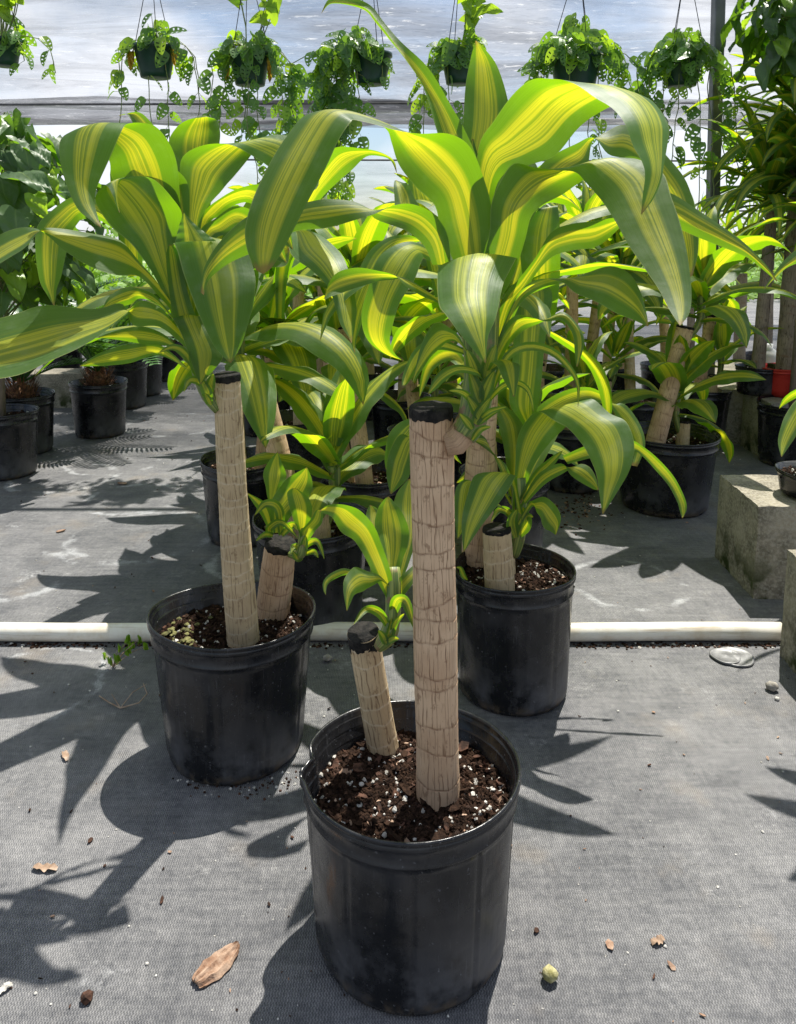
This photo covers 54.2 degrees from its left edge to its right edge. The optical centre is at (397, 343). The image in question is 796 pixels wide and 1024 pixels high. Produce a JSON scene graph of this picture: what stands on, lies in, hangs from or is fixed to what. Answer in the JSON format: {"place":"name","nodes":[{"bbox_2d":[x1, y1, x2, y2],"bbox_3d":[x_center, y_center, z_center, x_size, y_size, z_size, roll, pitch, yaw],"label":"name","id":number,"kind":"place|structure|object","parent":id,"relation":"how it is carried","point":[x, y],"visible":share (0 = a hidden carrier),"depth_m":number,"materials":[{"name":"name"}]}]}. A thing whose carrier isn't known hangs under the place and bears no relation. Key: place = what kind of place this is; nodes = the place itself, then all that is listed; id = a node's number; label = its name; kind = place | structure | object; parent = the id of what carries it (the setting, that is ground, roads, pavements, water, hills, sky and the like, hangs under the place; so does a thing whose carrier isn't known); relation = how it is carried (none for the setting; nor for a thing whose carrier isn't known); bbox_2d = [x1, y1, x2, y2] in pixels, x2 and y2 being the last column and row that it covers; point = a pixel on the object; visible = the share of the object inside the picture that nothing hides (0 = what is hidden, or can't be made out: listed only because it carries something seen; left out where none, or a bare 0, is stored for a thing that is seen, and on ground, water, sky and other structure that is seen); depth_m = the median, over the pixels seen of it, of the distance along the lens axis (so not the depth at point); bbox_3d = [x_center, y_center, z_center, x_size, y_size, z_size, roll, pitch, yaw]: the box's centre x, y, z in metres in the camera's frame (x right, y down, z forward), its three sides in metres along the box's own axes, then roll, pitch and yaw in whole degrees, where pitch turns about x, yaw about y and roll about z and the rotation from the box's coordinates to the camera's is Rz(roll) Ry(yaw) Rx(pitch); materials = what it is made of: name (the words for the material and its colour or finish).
{"place":"outdoors","nodes":[
{"label":"outdoors","id":0,"kind":"place"},
{"bbox_2d":[0,0,779,131],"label":"roof film","id":1,"kind":"object","parent":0,"point":[514,32],"visible":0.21,"depth_m":6.80,"materials":[{"name":"plastic"}]},
{"bbox_2d":[0,96,784,130],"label":"rolled film","id":2,"kind":"object","parent":1,"relation":"hanging from","point":[68,115],"visible":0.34,"depth_m":8.60,"materials":[{"name":"white plastic"}]},
{"bbox_2d":[0,101,733,105],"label":"roof bar","id":3,"kind":"object","parent":2,"relation":"attached to","point":[93,104],"depth_m":8.22,"materials":[{"name":"metal"}]},
{"bbox_2d":[61,118,697,124],"bbox_3d":[1.000,-2.682,9.385,20.000,0.090,0.070,0,8,0],"label":"roof bar","id":4,"kind":"object","parent":2,"relation":"attached to","point":[395,123],"depth_m":9.37,"materials":[{"name":"white metal"}]},
{"bbox_2d":[0,0,785,238],"label":"sky","id":5,"kind":"structure","parent":0,"point":[96,51],"materials":[{"name":"white"}]},
{"bbox_2d":[0,298,795,1023],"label":"ground","id":6,"kind":"structure","parent":0,"point":[668,834],"depth_m":1.35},
{"bbox_2d":[0,982,12,993],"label":"dry leaf","id":7,"kind":"object","parent":6,"relation":"on","point":[4,986],"visible":1,"depth_m":1.01,"materials":[{"name":"white plant"}]},
{"bbox_2d":[33,863,57,871],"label":"dry leaf","id":8,"kind":"object","parent":6,"relation":"on","point":[47,866],"visible":1,"depth_m":1.21,"materials":[{"name":"beige plant"}]},
{"bbox_2d":[0,108,104,480],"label":"potted philodendron","id":9,"kind":"object","parent":6,"relation":"on","point":[32,185],"visible":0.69,"depth_m":3.01,"materials":[{"name":"green plant"}]},
{"bbox_2d":[3,299,109,453],"bbox_3d":[-1.785,0.143,3.534,0.820,0.704,0.885,5,9,34],"label":"potted sago palm","id":10,"kind":"object","parent":6,"relation":"on","point":[21,390],"visible":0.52,"depth_m":3.53,"materials":[{"name":"black plastic"}]},
{"bbox_2d":[26,368,93,407],"bbox_3d":[-1.957,0.260,4.566,0.401,0.201,0.201,0,8,-3],"label":"concrete block","id":11,"kind":"object","parent":6,"relation":"on","point":[57,380],"depth_m":4.47,"materials":[{"name":"grey concrete"}]},
{"bbox_2d":[62,750,68,760],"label":"dry leaf","id":12,"kind":"object","parent":6,"relation":"on","point":[65,754],"visible":1,"depth_m":1.47,"materials":[{"name":"beige plant"}]},
{"bbox_2d":[9,272,132,367],"bbox_3d":[-2.300,-0.123,5.278,0.965,0.763,1.105,-5,9,-35],"label":"potted sago palm","id":13,"kind":"object","parent":6,"relation":"on","point":[75,353],"visible":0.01,"depth_m":5.21,"materials":[{"name":"plant"}]},
{"bbox_2d":[80,989,93,1005],"bbox_3d":[-0.400,0.838,0.998,0.016,0.012,0.014,0,8,0],"label":"soil clod","id":14,"kind":"object","parent":6,"relation":"on","point":[86,997],"visible":1,"depth_m":0.99,"materials":[{"name":"brown soil"}]},
{"bbox_2d":[57,273,178,438],"bbox_3d":[-1.449,0.054,3.767,1.005,0.817,0.909,0,8,0],"label":"potted sago palm","id":15,"kind":"object","parent":6,"relation":"on","point":[98,398],"visible":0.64,"depth_m":3.78,"materials":[{"name":"black plastic"}]},
{"bbox_2d":[99,683,146,708],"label":"dry twig","id":16,"kind":"object","parent":6,"relation":"on","point":[119,707],"visible":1,"depth_m":1.63,"materials":[{"name":"wood"}]},
{"bbox_2d":[102,634,148,666],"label":"weed sprig","id":17,"kind":"object","parent":6,"relation":"on","point":[127,652],"visible":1,"depth_m":1.76,"materials":[{"name":"green plant"}]},
{"bbox_2d":[104,283,173,409],"bbox_3d":[-1.588,0.002,4.489,0.756,0.727,0.845,0,8,0],"label":"potted sago palm","id":18,"kind":"object","parent":6,"relation":"on","point":[135,373],"visible":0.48,"depth_m":4.43,"materials":[{"name":"black plastic"}]},
{"bbox_2d":[109,286,173,395],"bbox_3d":[-1.627,-0.015,4.848,0.714,0.666,0.700,-6,10,-37],"label":"potted sago palm","id":19,"kind":"object","parent":6,"relation":"on","point":[154,379],"visible":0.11,"depth_m":4.81,"materials":[{"name":"black plastic"}]},
{"bbox_2d":[109,278,183,381],"bbox_3d":[-1.536,-0.118,5.362,0.798,0.732,0.829,3,8,20],"label":"potted sago palm","id":20,"kind":"object","parent":6,"relation":"on","point":[168,365],"visible":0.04,"depth_m":5.28,"materials":[{"name":"black plastic"}]},
{"bbox_2d":[0,112,323,785],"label":"potted corn plant","id":21,"kind":"object","parent":6,"relation":"on","point":[231,652],"visible":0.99,"depth_m":1.36,"materials":[{"name":"green plant"}]},
{"bbox_2d":[192,941,239,988],"bbox_3d":[-0.242,0.831,1.044,0.037,0.011,0.072,6,10,38],"label":"bark piece","id":22,"kind":"object","parent":6,"relation":"on","point":[215,966],"visible":1,"depth_m":1.04,"materials":[{"name":"brown wood"}]},
{"bbox_2d":[35,147,407,625],"bbox_3d":[-0.355,0.131,1.927,0.961,1.158,0.806,0,8,0],"label":"potted corn plant","id":23,"kind":"object","parent":6,"relation":"on","point":[333,420],"visible":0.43,"depth_m":1.86,"materials":[{"name":"green plant"}]},
{"bbox_2d":[108,265,401,546],"bbox_3d":[-0.442,0.120,2.516,0.937,1.023,0.713,0,8,0],"label":"potted corn plant","id":24,"kind":"object","parent":6,"relation":"on","point":[287,354],"visible":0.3,"depth_m":2.44,"materials":[{"name":"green plant"}]},
{"bbox_2d":[244,267,307,436],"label":"potted corn plant","id":25,"kind":"object","parent":6,"relation":"on","point":[282,405],"visible":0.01,"depth_m":3.82,"materials":[{"name":"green plant"}]},
{"bbox_2d":[228,183,325,482],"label":"potted corn plant","id":26,"kind":"object","parent":6,"relation":"on","point":[290,418],"visible":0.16,"depth_m":3.02,"materials":[{"name":"green plant"}]},
{"bbox_2d":[289,275,322,373],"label":"potted corn plant","id":27,"kind":"object","parent":6,"relation":"on","point":[314,293],"visible":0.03,"depth_m":4.11,"materials":[{"name":"green plant"}]},
{"bbox_2d":[323,654,332,660],"bbox_3d":[-0.164,0.728,1.798,0.023,0.014,0.022,-6,10,-36],"label":"stone","id":28,"kind":"object","parent":6,"relation":"on","point":[327,657],"visible":1,"depth_m":1.79,"materials":[{"name":"grey stone"}]},
{"bbox_2d":[245,199,440,565],"bbox_3d":[-0.167,0.108,2.382,0.721,1.081,0.694,0,8,0],"label":"potted corn plant","id":29,"kind":"object","parent":6,"relation":"on","point":[368,233],"visible":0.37,"depth_m":2.27,"materials":[{"name":"green plant"}]},
{"bbox_2d":[297,195,398,448],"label":"potted corn plant","id":30,"kind":"object","parent":6,"relation":"on","point":[370,361],"visible":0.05,"depth_m":3.49,"materials":[{"name":"green plant"}]},
{"bbox_2d":[365,358,394,419],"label":"potted corn plant","id":31,"kind":"object","parent":6,"relation":"on","point":[374,371],"visible":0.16,"depth_m":4.23,"materials":[{"name":"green plant"}]},
{"bbox_2d":[313,230,462,496],"bbox_3d":[0.048,0.071,2.847,0.731,1.030,0.750,-7,10,-42],"label":"potted corn plant","id":32,"kind":"object","parent":6,"relation":"on","point":[410,389],"visible":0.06,"depth_m":2.84,"materials":[{"name":"green plant"}]},
{"bbox_2d":[0,641,779,649],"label":"soil litter","id":33,"kind":"object","parent":6,"relation":"on","point":[35,645],"visible":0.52,"depth_m":1.87,"materials":[{"name":"plant"}]},
{"bbox_2d":[0,622,781,641],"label":"irrigation pipe","id":34,"kind":"object","parent":6,"relation":"on","point":[338,631],"visible":0.47,"depth_m":1.87,"materials":[{"name":"white plastic"}]},
{"bbox_2d":[9,420,788,1021],"bbox_3d":[-0.036,0.556,3.101,6.253,0.012,4.501,0,8,0],"label":"debris","id":35,"kind":"object","parent":6,"relation":"on","point":[585,514],"visible":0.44,"depth_m":1.40,"materials":[{"name":"brown plant"}]},
{"bbox_2d":[366,197,462,450],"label":"potted corn plant","id":36,"kind":"object","parent":6,"relation":"on","point":[385,415],"visible":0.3,"depth_m":3.46,"materials":[{"name":"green plant"}]},
{"bbox_2d":[422,288,461,396],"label":"potted corn plant","id":37,"kind":"object","parent":6,"relation":"on","point":[441,365],"visible":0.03,"depth_m":4.21,"materials":[{"name":"green plant"}]},
{"bbox_2d":[374,173,511,398],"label":"potted corn plant","id":38,"kind":"object","parent":6,"relation":"on","point":[447,322],"visible":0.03,"depth_m":3.60,"materials":[{"name":"green plant"}]},
{"bbox_2d":[351,186,589,546],"bbox_3d":[0.269,0.055,2.306,0.717,1.208,0.661,-7,10,-42],"label":"potted corn plant","id":39,"kind":"object","parent":6,"relation":"on","point":[427,306],"visible":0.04,"depth_m":2.30,"materials":[{"name":"green plant"}]},
{"bbox_2d":[201,0,776,1015],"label":"potted corn plant","id":40,"kind":"object","parent":6,"relation":"on","point":[411,806],"visible":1,"depth_m":0.98,"materials":[{"name":"green plant"}]},
{"bbox_2d":[320,165,686,716],"bbox_3d":[0.270,0.152,1.716,0.708,1.173,0.686,3,8,19],"label":"potted corn plant","id":41,"kind":"object","parent":6,"relation":"on","point":[515,592],"visible":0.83,"depth_m":1.59,"materials":[{"name":"green plant"}]},
{"bbox_2d":[453,204,589,483],"bbox_3d":[0.351,-0.053,2.986,0.715,1.239,0.656,0,8,0],"label":"potted corn plant","id":42,"kind":"object","parent":6,"relation":"on","point":[500,446],"visible":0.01,"depth_m":3.02,"materials":[{"name":"green plant"}]},
{"bbox_2d":[542,964,558,983],"bbox_3d":[0.200,0.830,1.024,0.021,0.019,0.021,3,8,22],"label":"stone","id":43,"kind":"object","parent":6,"relation":"on","point":[550,973],"visible":1,"depth_m":1.02,"materials":[{"name":"yellow stone"}]},
{"bbox_2d":[543,195,581,392],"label":"potted corn plant","id":44,"kind":"object","parent":6,"relation":"on","point":[556,370],"visible":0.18,"depth_m":4.23,"materials":[{"name":"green plant"}]},
{"bbox_2d":[540,275,614,404],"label":"potted corn plant","id":45,"kind":"object","parent":6,"relation":"on","point":[549,340],"visible":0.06,"depth_m":3.48,"materials":[{"name":"green plant"}]},
{"bbox_2d":[542,180,664,493],"bbox_3d":[0.722,-0.043,3.016,0.755,1.211,0.665,0,8,0],"label":"potted corn plant","id":46,"kind":"object","parent":6,"relation":"on","point":[566,481],"visible":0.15,"depth_m":2.96,"materials":[{"name":"green plant"}]},
{"bbox_2d":[605,939,613,949],"bbox_3d":[0.292,0.831,1.075,0.013,0.003,0.014,5,9,33],"label":"bark piece","id":47,"kind":"object","parent":6,"relation":"on","point":[609,944],"visible":1,"depth_m":1.07,"materials":[{"name":"beige wood"}]},
{"bbox_2d":[560,186,666,405],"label":"potted corn plant","id":48,"kind":"object","parent":6,"relation":"on","point":[615,343],"visible":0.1,"depth_m":3.50,"materials":[{"name":"green plant"}]},
{"bbox_2d":[559,248,670,389],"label":"potted corn plant","id":49,"kind":"object","parent":6,"relation":"on","point":[619,384],"visible":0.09,"depth_m":4.29,"materials":[{"name":"green plant"}]},
{"bbox_2d":[559,230,735,421],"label":"potted corn plant","id":50,"kind":"object","parent":6,"relation":"on","point":[643,412],"visible":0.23,"depth_m":3.45,"materials":[{"name":"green plant"}]},
{"bbox_2d":[650,934,664,944],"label":"dry leaf","id":51,"kind":"object","parent":6,"relation":"on","point":[659,939],"visible":1,"depth_m":1.08,"materials":[{"name":"beige plant"}]},
{"bbox_2d":[667,960,675,969],"bbox_3d":[0.367,0.835,1.043,0.009,0.006,0.011,0,8,0],"label":"bark piece","id":52,"kind":"object","parent":6,"relation":"on","point":[671,966],"visible":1,"depth_m":1.04,"materials":[{"name":"brown wood"}]},
{"bbox_2d":[640,223,745,390],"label":"potted corn plant","id":53,"kind":"object","parent":6,"relation":"on","point":[647,373],"visible":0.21,"depth_m":4.39,"materials":[{"name":"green plant"}]},
{"bbox_2d":[597,206,795,517],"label":"potted corn plant","id":54,"kind":"object","parent":6,"relation":"on","point":[683,451],"visible":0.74,"depth_m":2.72,"materials":[{"name":"green plant"}]},
{"bbox_2d":[702,0,725,378],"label":"support pole","id":55,"kind":"object","parent":6,"relation":"on","point":[718,8],"depth_m":3.61,"materials":[{"name":"metal"}]},
{"bbox_3d":[0.000,-1.744,3.417,10.000,0.034,0.034,0,8,0],"label":"hanging pipe","id":56,"kind":"object","parent":55,"relation":"attached to","visible":0},
{"bbox_2d":[0,0,55,83],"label":"hanging basket","id":57,"kind":"object","parent":56,"relation":"hanging from","point":[13,46],"visible":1,"depth_m":3.45,"materials":[{"name":"green plant"}]},
{"bbox_2d":[107,0,210,138],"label":"hanging basket","id":58,"kind":"object","parent":56,"relation":"hanging from","point":[157,52],"visible":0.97,"depth_m":3.45,"materials":[{"name":"green plastic"}]},
{"bbox_2d":[199,0,311,183],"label":"hanging basket","id":59,"kind":"object","parent":56,"relation":"hanging from","point":[254,61],"visible":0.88,"depth_m":3.44,"materials":[{"name":"green plastic"}]},
{"bbox_2d":[271,0,394,225],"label":"hanging basket","id":60,"kind":"object","parent":56,"relation":"hanging from","point":[368,59],"visible":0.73,"depth_m":3.45,"materials":[{"name":"green plastic"}]},
{"bbox_2d":[407,0,502,133],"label":"hanging basket","id":61,"kind":"object","parent":56,"relation":"hanging from","point":[450,58],"visible":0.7,"depth_m":3.43,"materials":[{"name":"green plastic"}]},
{"bbox_2d":[517,0,651,212],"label":"hanging basket","id":62,"kind":"object","parent":56,"relation":"hanging from","point":[572,51],"visible":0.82,"depth_m":3.42,"materials":[{"name":"green plastic"}]},
{"bbox_2d":[635,0,750,213],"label":"hanging basket","id":63,"kind":"object","parent":56,"relation":"hanging from","point":[676,59],"visible":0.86,"depth_m":3.44,"materials":[{"name":"green plastic"}]},
{"bbox_2d":[687,194,745,348],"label":"potted yucca","id":64,"kind":"object","parent":6,"relation":"on","point":[690,321],"visible":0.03,"depth_m":5.66,"materials":[{"name":"plant"}]},
{"bbox_2d":[692,362,741,381],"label":"concrete block","id":65,"kind":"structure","parent":6,"relation":"on","point":[730,366],"depth_m":4.33,"materials":[{"name":"grey concrete"}]},
{"bbox_2d":[656,220,783,431],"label":"potted corn plant","id":66,"kind":"object","parent":6,"relation":"on","point":[720,334],"visible":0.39,"depth_m":3.65,"materials":[{"name":"green plant"}]},
{"bbox_2d":[717,382,742,443],"bbox_3d":[1.639,0.328,3.836,0.221,0.263,0.302,0,8,0],"label":"concrete block","id":67,"kind":"object","parent":6,"relation":"on","point":[733,426],"depth_m":3.69,"materials":[{"name":"grey concrete"}]},
{"bbox_2d":[766,343,775,362],"bbox_3d":[1.836,0.096,3.863,0.110,0.190,0.110,0,8,0],"label":"plastic jug","id":68,"kind":"object","parent":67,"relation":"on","point":[770,354],"visible":0.29,"depth_m":3.81,"materials":[{"name":"white plastic"}]},
{"bbox_2d":[709,647,753,666],"bbox_3d":[0.779,0.728,1.812,0.100,0.008,0.086,0,8,0],"label":"metal lid","id":69,"kind":"object","parent":6,"relation":"on","point":[735,657],"visible":1,"depth_m":1.81,"materials":[{"name":"silver metal"}]},
{"bbox_2d":[719,202,786,361],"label":"potted yucca","id":70,"kind":"object","parent":6,"relation":"on","point":[740,352],"visible":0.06,"depth_m":4.92,"materials":[{"name":"plant"}]},
{"bbox_2d":[719,195,786,359],"bbox_3d":[2.720,-0.473,5.631,0.914,1.364,0.952,0,8,0],"label":"potted dragon tree","id":71,"kind":"object","parent":6,"relation":"on","point":[749,353],"visible":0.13,"depth_m":5.64,"materials":[{"name":"green plant"}]},
{"bbox_2d":[714,72,795,262],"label":"potted dragon tree","id":72,"kind":"object","parent":6,"relation":"on","point":[787,96],"visible":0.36,"depth_m":3.32,"materials":[{"name":"green plant"}]},
{"bbox_2d":[715,474,795,599],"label":"concrete block","id":73,"kind":"object","parent":6,"relation":"on","point":[755,541],"depth_m":2.13,"materials":[{"name":"grey concrete"}]},
{"bbox_2d":[764,250,795,497],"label":"potted plant","id":74,"kind":"object","parent":73,"relation":"on","point":[786,471],"visible":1,"depth_m":2.11,"materials":[{"name":"green plant"}]},
{"bbox_2d":[720,0,795,465],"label":"climbing philodendron","id":75,"kind":"object","parent":6,"relation":"on","point":[773,47],"visible":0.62,"depth_m":3.28,"materials":[{"name":"green plant"}]},
{"bbox_2d":[740,394,788,455],"bbox_3d":[1.736,0.370,3.519,0.241,0.263,0.282,0,8,0],"label":"concrete block","id":76,"kind":"object","parent":6,"relation":"on","point":[749,435],"depth_m":3.55,"materials":[{"name":"grey concrete"}]},
{"bbox_2d":[677,95,795,395],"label":"potted dragon tree","id":77,"kind":"object","parent":76,"relation":"on","point":[779,162],"visible":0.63,"depth_m":3.46,"materials":[{"name":"green plant"}]},
{"bbox_2d":[684,14,795,397],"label":"potted dragon tree","id":78,"kind":"object","parent":76,"relation":"on","point":[784,352],"visible":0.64,"depth_m":3.44,"materials":[{"name":"green plant"}]},
{"bbox_2d":[744,146,795,268],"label":"potted dragon tree","id":79,"kind":"object","parent":76,"relation":"on","point":[786,205],"visible":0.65,"depth_m":3.31,"materials":[{"name":"green plant"}]},
{"bbox_2d":[765,681,778,691],"bbox_3d":[0.809,0.741,1.681,0.026,0.021,0.023,3,8,20],"label":"stone","id":80,"kind":"object","parent":6,"relation":"on","point":[772,686],"visible":1,"depth_m":1.68,"materials":[{"name":"white stone"}]},
{"bbox_2d":[755,87,788,215],"bbox_3d":[3.064,-0.906,5.570,1.022,2.238,1.118,0,8,0],"label":"potted dragon tree","id":81,"kind":"object","parent":6,"relation":"on","point":[766,94],"visible":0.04,"depth_m":5.59,"materials":[{"name":"green plant"}]},
{"bbox_2d":[780,550,795,673],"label":"concrete block","id":82,"kind":"object","parent":6,"relation":"on","point":[788,645],"depth_m":1.77,"materials":[{"name":"grey concrete"}]},
{"bbox_2d":[23,247,781,297],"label":"lawn","id":83,"kind":"structure","parent":0,"point":[311,296],"depth_m":18.59,"materials":[{"name":"green plant"}]},
{"bbox_2d":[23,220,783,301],"bbox_3d":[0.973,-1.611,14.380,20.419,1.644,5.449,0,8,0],"label":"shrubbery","id":84,"kind":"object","parent":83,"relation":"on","point":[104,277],"visible":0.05,"depth_m":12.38,"materials":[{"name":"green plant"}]},
{"bbox_3d":[1.000,-2.346,10.152,20.000,1.685,0.424,0,8,0],"label":"side film","id":85,"kind":"object","parent":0,"visible":0},
{"bbox_2d":[247,159,730,161],"bbox_3d":[1.000,-2.332,9.897,20.000,0.074,0.024,0,8,0],"label":"wall bar","id":86,"kind":"object","parent":85,"relation":"attached to","point":[396,160],"depth_m":9.89,"materials":[{"name":"metal"}]}
]}

